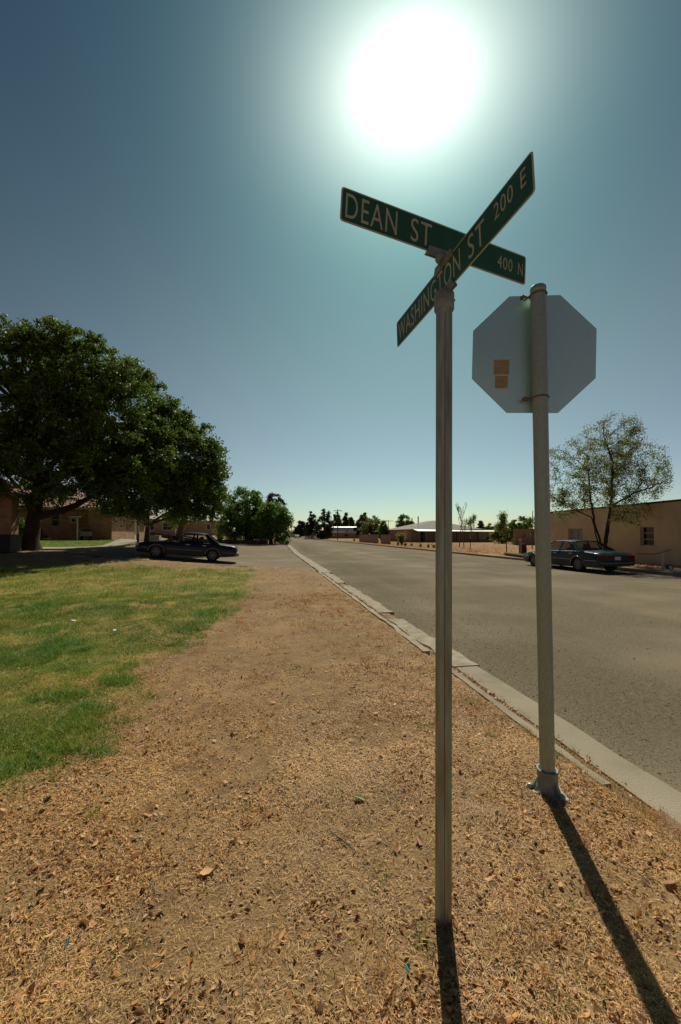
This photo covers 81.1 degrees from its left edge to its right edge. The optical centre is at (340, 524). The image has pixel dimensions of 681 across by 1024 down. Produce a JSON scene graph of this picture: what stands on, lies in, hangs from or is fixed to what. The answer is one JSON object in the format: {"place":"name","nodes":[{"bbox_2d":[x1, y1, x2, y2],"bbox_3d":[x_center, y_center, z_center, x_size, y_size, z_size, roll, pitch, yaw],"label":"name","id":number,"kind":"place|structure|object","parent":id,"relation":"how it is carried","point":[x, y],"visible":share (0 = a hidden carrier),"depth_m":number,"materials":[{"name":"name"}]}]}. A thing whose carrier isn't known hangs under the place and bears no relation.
{"place":"outdoors","nodes":[
{"label":"outdoors","id":0,"kind":"place"},
{"bbox_2d":[40,539,118,546],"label":"lawn grass","id":1,"kind":"structure","parent":0,"point":[77,543],"depth_m":28.53,"materials":[{"name":"green plant"}]},
{"bbox_2d":[42,539,142,549],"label":"sidewalk","id":2,"kind":"structure","parent":0,"point":[121,543],"depth_m":25.65,"materials":[{"name":"concrete"}]},
{"bbox_2d":[37,540,315,570],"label":"paving","id":3,"kind":"structure","parent":0,"point":[281,556],"depth_m":23.15,"materials":[{"name":"grey concrete"}]},
{"bbox_2d":[150,535,160,540],"bbox_3d":[-15.373,1.211,32.974,0.840,0.620,0.712,0,-2,-10],"label":"air conditioner","id":4,"kind":"object","parent":3,"relation":"on","point":[155,537],"visible":0.68,"depth_m":32.66,"materials":[{"name":"beige metal"}]},
{"bbox_2d":[135,532,238,561],"bbox_3d":[-8.010,1.128,21.226,5.159,1.444,2.040,5,-3,-12],"label":"parked car","id":5,"kind":"object","parent":3,"relation":"on","point":[212,548],"visible":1,"depth_m":20.46,"materials":[{"name":"black paint"}]},
{"bbox_2d":[0,541,680,1023],"bbox_3d":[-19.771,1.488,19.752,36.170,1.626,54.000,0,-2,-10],"label":"verge","id":6,"kind":"structure","parent":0,"point":[284,585],"depth_m":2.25,"materials":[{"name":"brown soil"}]},
{"bbox_2d":[0,534,22,551],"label":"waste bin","id":7,"kind":"object","parent":6,"relation":"on","point":[10,543],"visible":1,"depth_m":21.20,"materials":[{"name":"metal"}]},
{"bbox_2d":[0,478,30,535],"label":"brick house","id":8,"kind":"structure","parent":6,"relation":"on","point":[9,520],"depth_m":22.51,"materials":[{"name":"brown brick"}]},
{"bbox_2d":[18,517,24,535],"bbox_3d":[-23.328,0.340,29.042,0.760,1.963,0.829,-1,-2,22],"label":"shrub","id":9,"kind":"object","parent":6,"relation":"on","point":[21,528],"visible":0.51,"depth_m":28.95,"materials":[{"name":"green plant"}]},
{"bbox_2d":[40,527,44,539],"bbox_3d":[-23.455,0.711,30.945,0.874,1.273,0.668,0,-2,-10],"label":"shrub","id":10,"kind":"object","parent":6,"relation":"on","point":[41,534],"visible":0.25,"depth_m":30.98,"materials":[{"name":"green plant"}]},
{"bbox_2d":[68,516,79,540],"bbox_3d":[-20.386,0.391,30.461,0.800,1.974,0.090,0,-2,-10],"label":"clothes post","id":11,"kind":"object","parent":6,"relation":"on","point":[77,527],"visible":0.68,"depth_m":30.47,"materials":[{"name":"beige metal"}]},
{"bbox_2d":[80,530,91,539],"bbox_3d":[-20.693,0.913,32.387,0.720,0.930,0.500,0,-2,-10],"label":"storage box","id":12,"kind":"object","parent":6,"relation":"on","point":[85,533],"visible":0.82,"depth_m":32.19,"materials":[{"name":"metal"}]},
{"bbox_2d":[0,313,184,550],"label":"shade tree","id":13,"kind":"object","parent":6,"relation":"on","point":[57,392],"visible":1,"depth_m":21.37,"materials":[{"name":"green plant"}]},
{"bbox_2d":[74,394,233,541],"bbox_3d":[-12.115,-3.545,26.252,9.982,9.902,8.166,0,-2,-10],"label":"shade tree","id":14,"kind":"object","parent":6,"relation":"on","point":[200,485],"visible":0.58,"depth_m":25.26,"materials":[{"name":"green plant"}]},
{"bbox_2d":[0,558,680,1023],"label":"fallen leaves","id":15,"kind":"object","parent":6,"relation":"on","point":[432,992],"visible":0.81,"depth_m":1.95,"materials":[{"name":"brown plant"}]},
{"bbox_2d":[328,829,355,851],"bbox_3d":[0.004,1.683,2.123,0.011,0.013,0.215,1,-2,-43],"label":"twig","id":16,"kind":"object","parent":6,"relation":"on","point":[341,839],"visible":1,"depth_m":2.12,"materials":[{"name":"brown wood"}]},
{"bbox_2d":[318,572,429,655],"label":"kerb","id":17,"kind":"structure","parent":6,"relation":"on","point":[417,644],"depth_m":7.37,"materials":[{"name":"concrete"}]},
{"bbox_2d":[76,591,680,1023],"bbox_3d":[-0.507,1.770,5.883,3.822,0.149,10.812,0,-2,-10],"label":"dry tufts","id":18,"kind":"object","parent":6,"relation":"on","point":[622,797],"visible":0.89,"depth_m":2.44,"materials":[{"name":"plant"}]},
{"bbox_2d":[416,836,422,845],"bbox_3d":[0.414,1.663,2.094,0.028,0.015,0.055,7,5,-21],"label":"pink leaf","id":19,"kind":"object","parent":6,"relation":"on","point":[419,840],"visible":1,"depth_m":2.09,"materials":[{"name":"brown plant"}]},
{"bbox_2d":[340,152,534,925],"bbox_3d":[0.443,0.319,1.684,0.697,3.334,0.729,-1,-2,25],"label":"street sign","id":20,"kind":"object","parent":6,"relation":"on","point":[454,254],"visible":0.98,"depth_m":1.68,"materials":[{"name":"metal"}]},
{"bbox_2d":[452,669,610,789],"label":"kerb","id":21,"kind":"structure","parent":6,"relation":"on","point":[511,715],"depth_m":3.47,"materials":[{"name":"concrete"}]},
{"bbox_2d":[472,283,596,802],"bbox_3d":[1.240,0.125,2.529,0.743,3.208,0.280,0,-2,-10],"label":"stop sign","id":22,"kind":"object","parent":6,"relation":"on","point":[534,352],"visible":0.98,"depth_m":2.53,"materials":[{"name":"metal"}]},
{"bbox_2d":[0,0,680,531],"label":"sky","id":23,"kind":"structure","parent":0,"point":[173,173],"materials":[{"name":"blue"}]},
{"bbox_2d":[161,534,680,569],"bbox_3d":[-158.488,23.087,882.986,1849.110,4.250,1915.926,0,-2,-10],"label":"ground","id":24,"kind":"structure","parent":0,"point":[479,545],"depth_m":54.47,"materials":[{"name":"soil"}]},
{"bbox_2d":[19,491,152,539],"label":"brick house","id":25,"kind":"structure","parent":24,"relation":"on","point":[61,527],"depth_m":33.39,"materials":[{"name":"beige brick"}]},
{"bbox_2d":[51,515,58,525],"bbox_3d":[-23.874,-0.353,33.378,0.619,1.100,0.070,0,-2,-10],"label":"window","id":26,"kind":"structure","parent":25,"relation":"in","point":[54,520],"depth_m":33.40,"materials":[{"name":"black glass"}]},
{"bbox_2d":[134,520,136,539],"bbox_3d":[-20.420,0.509,39.552,0.050,2.100,0.900,0,-2,-10],"label":"post","id":27,"kind":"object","parent":25,"relation":"in","point":[135,538],"depth_m":39.65,"materials":[{"name":"white paint"}]},
{"bbox_2d":[159,504,209,540],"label":"shade tree","id":28,"kind":"object","parent":24,"relation":"on","point":[181,528],"visible":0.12,"depth_m":47.70,"materials":[{"name":"green plant"}]},
{"bbox_2d":[150,511,224,535],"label":"beige house","id":29,"kind":"structure","parent":24,"relation":"on","point":[164,527],"depth_m":69.29,"materials":[{"name":"beige paint"}]},
{"bbox_2d":[162,522,172,529],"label":"window","id":30,"kind":"structure","parent":29,"relation":"in","point":[165,526],"depth_m":66.47,"materials":[{"name":"grey glass"}]},
{"bbox_2d":[206,524,210,529],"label":"window","id":31,"kind":"structure","parent":29,"relation":"in","point":[208,526],"depth_m":69.95,"materials":[{"name":"grey glass"}]},
{"bbox_2d":[150,531,267,543],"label":"stone wall","id":32,"kind":"structure","parent":24,"relation":"on","point":[163,535],"depth_m":51.73,"materials":[{"name":"brown stone"}]},
{"bbox_2d":[213,532,222,539],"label":"shrub","id":33,"kind":"object","parent":24,"relation":"on","point":[219,538],"visible":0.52,"depth_m":61.61,"materials":[{"name":"green plant"}]},
{"bbox_2d":[211,486,265,539],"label":"leafy tree","id":34,"kind":"object","parent":24,"relation":"on","point":[240,523],"visible":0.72,"depth_m":55.85,"materials":[{"name":"green plant"}]},
{"bbox_2d":[230,544,286,545],"bbox_3d":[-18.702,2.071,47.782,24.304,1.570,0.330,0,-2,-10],"label":"kerb","id":35,"kind":"structure","parent":24,"relation":"on","point":[258,544],"depth_m":49.12,"materials":[{"name":"concrete"}]},
{"bbox_2d":[249,502,294,543],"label":"leafy tree","id":36,"kind":"object","parent":24,"relation":"on","point":[270,524],"visible":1,"depth_m":53.06,"materials":[{"name":"green plant"}]},
{"bbox_2d":[265,492,288,513],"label":"pine tree","id":37,"kind":"object","parent":24,"relation":"on","point":[270,498],"visible":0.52,"depth_m":79.71,"materials":[{"name":"green plant"}]},
{"bbox_2d":[293,520,305,536],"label":"pine tree","id":38,"kind":"object","parent":24,"relation":"on","point":[298,530],"visible":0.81,"depth_m":198.62,"materials":[{"name":"green plant"}]},
{"bbox_2d":[302,511,318,537],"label":"pine tree","id":39,"kind":"object","parent":24,"relation":"on","point":[311,523],"visible":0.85,"depth_m":150.70,"materials":[{"name":"green plant"}]},
{"bbox_2d":[312,509,334,538],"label":"pine tree","id":40,"kind":"object","parent":24,"relation":"on","point":[326,532],"visible":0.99,"depth_m":141.19,"materials":[{"name":"green plant"}]},
{"bbox_2d":[332,512,342,526],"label":"pine tree","id":41,"kind":"object","parent":24,"relation":"on","point":[340,522],"visible":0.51,"depth_m":194.35,"materials":[{"name":"green plant"}]},
{"bbox_2d":[334,509,341,539],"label":"utility pole","id":42,"kind":"object","parent":24,"relation":"on","point":[337,510],"visible":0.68,"depth_m":111.93,"materials":[{"name":"brown wood"}]},
{"bbox_2d":[329,527,359,537],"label":"white roof building","id":43,"kind":"structure","parent":24,"relation":"on","point":[342,533],"depth_m":160.87,"materials":[{"name":"beige brick"}]},
{"bbox_2d":[342,512,348,526],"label":"pine tree","id":44,"kind":"object","parent":24,"relation":"on","point":[345,519],"visible":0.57,"depth_m":199.21,"materials":[{"name":"green plant"}]},
{"bbox_2d":[348,517,355,526],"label":"pine tree","id":45,"kind":"object","parent":24,"relation":"on","point":[351,522],"visible":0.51,"depth_m":204.36,"materials":[{"name":"green plant"}]},
{"bbox_2d":[353,512,367,536],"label":"pine tree","id":46,"kind":"object","parent":24,"relation":"on","point":[358,524],"visible":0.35,"depth_m":149.21,"materials":[{"name":"green plant"}]},
{"bbox_2d":[357,515,380,534],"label":"leafy tree","id":47,"kind":"object","parent":24,"relation":"on","point":[370,528],"visible":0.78,"depth_m":106.95,"materials":[{"name":"green plant"}]},
{"bbox_2d":[359,535,378,542],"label":"garden wall","id":48,"kind":"structure","parent":24,"relation":"on","point":[369,538],"depth_m":79.04,"materials":[{"name":"brown brick"}]},
{"bbox_2d":[377,520,389,539],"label":"leafy tree","id":49,"kind":"object","parent":24,"relation":"on","point":[382,528],"visible":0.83,"depth_m":99.51,"materials":[{"name":"green plant"}]},
{"bbox_2d":[381,535,390,543],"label":"garden wall","id":50,"kind":"structure","parent":24,"relation":"on","point":[385,539],"depth_m":67.70,"materials":[{"name":"brown brick"}]},
{"bbox_2d":[395,532,404,544],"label":"shrub","id":51,"kind":"object","parent":24,"relation":"on","point":[401,538],"visible":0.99,"depth_m":61.77,"materials":[{"name":"green plant"}]},
{"bbox_2d":[395,514,414,527],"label":"leafy tree","id":52,"kind":"object","parent":24,"relation":"on","point":[401,517],"visible":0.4,"depth_m":117.57,"materials":[{"name":"green plant"}]},
{"bbox_2d":[387,516,497,542],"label":"metal roof house","id":53,"kind":"structure","parent":24,"relation":"on","point":[422,532],"depth_m":86.06,"materials":[{"name":"white paint"}]},
{"bbox_2d":[479,532,485,538],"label":"window","id":54,"kind":"structure","parent":53,"relation":"in","point":[482,535],"depth_m":86.97,"materials":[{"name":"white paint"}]},
{"bbox_2d":[456,502,466,546],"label":"sapling","id":55,"kind":"object","parent":24,"relation":"on","point":[460,510],"visible":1,"depth_m":50.75,"materials":[{"name":"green plant"}]},
{"bbox_2d":[458,517,466,546],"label":"sapling","id":56,"kind":"object","parent":24,"relation":"on","point":[464,528],"visible":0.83,"depth_m":54.08,"materials":[{"name":"green plant"}]},
{"bbox_2d":[464,514,476,547],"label":"sapling","id":57,"kind":"object","parent":24,"relation":"on","point":[470,521],"visible":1,"depth_m":40.92,"materials":[{"name":"green plant"}]},
{"bbox_2d":[477,520,484,528],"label":"pine tree","id":58,"kind":"object","parent":24,"relation":"on","point":[480,524],"visible":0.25,"depth_m":124.72,"materials":[{"name":"green plant"}]},
{"bbox_2d":[322,573,650,812],"bbox_3d":[0.591,2.131,10.117,0.400,0.300,15.600,0,-2,-10],"label":"gutter bed","id":59,"kind":"object","parent":24,"relation":"on","point":[390,616],"visible":0.13,"depth_m":3.06,"materials":[{"name":"grey concrete"}]},
{"bbox_2d":[323,573,478,667],"bbox_3d":[0.485,2.096,11.477,0.412,0.200,12.870,0,-2,-10],"label":"gutter","id":60,"kind":"object","parent":59,"relation":"on","point":[459,659],"visible":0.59,"depth_m":7.11,"materials":[{"name":"concrete"}]},
{"bbox_2d":[457,666,680,823],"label":"gutter","id":61,"kind":"object","parent":59,"relation":"on","point":[655,792],"visible":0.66,"depth_m":3.08,"materials":[{"name":"concrete"}]},
{"bbox_2d":[484,523,494,529],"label":"leafy tree","id":62,"kind":"object","parent":24,"relation":"on","point":[488,527],"visible":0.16,"depth_m":104.76,"materials":[{"name":"green plant"}]},
{"bbox_2d":[317,539,680,576],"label":"kerb","id":63,"kind":"structure","parent":24,"relation":"on","point":[637,570],"depth_m":27.15,"materials":[{"name":"concrete"}]},
{"bbox_2d":[489,524,512,543],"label":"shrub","id":64,"kind":"object","parent":24,"relation":"on","point":[494,535],"visible":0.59,"depth_m":71.39,"materials":[{"name":"green plant"}]},
{"bbox_2d":[493,510,508,551],"bbox_3d":[13.986,0.698,34.606,1.493,3.902,1.350,0,-2,-10],"label":"sapling","id":65,"kind":"object","parent":24,"relation":"on","point":[502,516],"visible":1,"depth_m":34.51,"materials":[{"name":"green plant"}]},
{"bbox_2d":[506,515,533,542],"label":"leafy tree","id":66,"kind":"object","parent":24,"relation":"on","point":[513,525],"visible":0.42,"depth_m":67.53,"materials":[{"name":"green plant"}]},
{"bbox_2d":[519,539,521,553],"bbox_3d":[14.431,1.897,31.961,0.170,1.360,0.170,0,-2,-10],"label":"fence post","id":67,"kind":"object","parent":24,"relation":"on","point":[520,546],"visible":0.79,"depth_m":31.89,"materials":[{"name":"brown wood"}]},
{"bbox_2d":[513,529,534,544],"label":"garden wall","id":68,"kind":"structure","parent":24,"relation":"on","point":[518,534],"depth_m":62.29,"materials":[{"name":"brown brick"}]},
{"bbox_2d":[521,544,526,553],"bbox_3d":[13.961,2.008,30.258,0.500,1.050,0.488,0,-2,-10],"label":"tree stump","id":69,"kind":"object","parent":24,"relation":"on","point":[524,548],"visible":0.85,"depth_m":30.12,"materials":[{"name":"brown plant"}]},
{"bbox_2d":[526,517,534,534],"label":"sapling","id":70,"kind":"object","parent":24,"relation":"on","point":[530,521],"visible":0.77,"depth_m":55.02,"materials":[{"name":"green plant"}]},
{"bbox_2d":[532,511,532,548],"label":"utility pole","id":71,"kind":"object","parent":24,"relation":"on","point":[532,529],"visible":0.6,"depth_m":43.97,"materials":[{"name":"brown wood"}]},
{"bbox_2d":[549,411,673,549],"bbox_3d":[15.111,-2.004,22.577,7.406,8.792,4.493,0,-2,-10],"label":"locust tree","id":72,"kind":"object","parent":24,"relation":"on","point":[623,468],"visible":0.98,"depth_m":22.22,"materials":[{"name":"green plant"}]},
{"bbox_2d":[550,499,680,565],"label":"adobe building","id":73,"kind":"structure","parent":24,"relation":"on","point":[649,536],"depth_m":23.07,"materials":[{"name":"paint"}]},
{"bbox_2d":[570,528,582,539],"bbox_3d":[16.504,0.754,27.716,0.070,0.911,1.352,0,-2,-10],"label":"window","id":74,"kind":"structure","parent":73,"relation":"in","point":[575,533],"depth_m":27.85,"materials":[{"name":"beige glass"}]},
{"bbox_2d":[642,527,653,545],"bbox_3d":[17.457,0.681,22.469,0.070,1.062,0.839,0,-2,-10],"label":"window","id":75,"kind":"structure","parent":73,"relation":"in","point":[647,532],"depth_m":22.58,"materials":[{"name":"beige glass"}]},
{"bbox_2d":[646,810,680,842],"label":"gutter bed","id":76,"kind":"object","parent":24,"relation":"on","point":[677,824],"visible":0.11,"depth_m":2.33,"materials":[{"name":"brown soil"}]},
{"bbox_2d":[281,534,680,791],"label":"road","id":77,"kind":"structure","parent":0,"point":[615,592],"depth_m":7.53,"materials":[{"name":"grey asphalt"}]},
{"bbox_2d":[287,545,331,573],"bbox_3d":[-3.722,2.515,34.690,0.564,0.558,34.500,0,-2,-10],"label":"gutter","id":78,"kind":"object","parent":77,"relation":"on","point":[315,566],"visible":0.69,"depth_m":23.98,"materials":[{"name":"concrete"}]},
{"bbox_2d":[523,540,634,571],"bbox_3d":[11.729,1.521,20.158,2.220,1.474,5.589,0,-2,-10],"label":"parked car","id":79,"kind":"object","parent":77,"relation":"on","point":[577,557],"visible":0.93,"depth_m":18.56,"materials":[{"name":"black paint"}]},
{"bbox_2d":[504,552,523,557],"bbox_3d":[12.891,2.269,28.707,0.266,0.284,5.162,0,-2,2],"label":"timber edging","id":80,"kind":"object","parent":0,"point":[513,554],"visible":0.59,"depth_m":29.38,"materials":[{"name":"brown wood"}]},
{"bbox_2d":[649,568,680,572],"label":"sidewalk","id":81,"kind":"structure","parent":0,"point":[671,570],"depth_m":17.95,"materials":[{"name":"concrete"}]},
{"bbox_2d":[637,549,669,567],"bbox_3d":[15.034,1.707,19.067,0.204,1.066,1.820,0,-2,-5],"label":"handrail","id":82,"kind":"object","parent":81,"relation":"on","point":[662,559],"visible":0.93,"depth_m":18.53,"materials":[{"name":"black metal"}]},
{"bbox_2d":[666,564,672,568],"bbox_3d":[15.115,1.979,18.271,0.280,0.280,0.113,0,-2,6],"label":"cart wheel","id":83,"kind":"object","parent":81,"relation":"on","point":[669,566],"visible":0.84,"depth_m":18.26,"materials":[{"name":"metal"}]}
]}

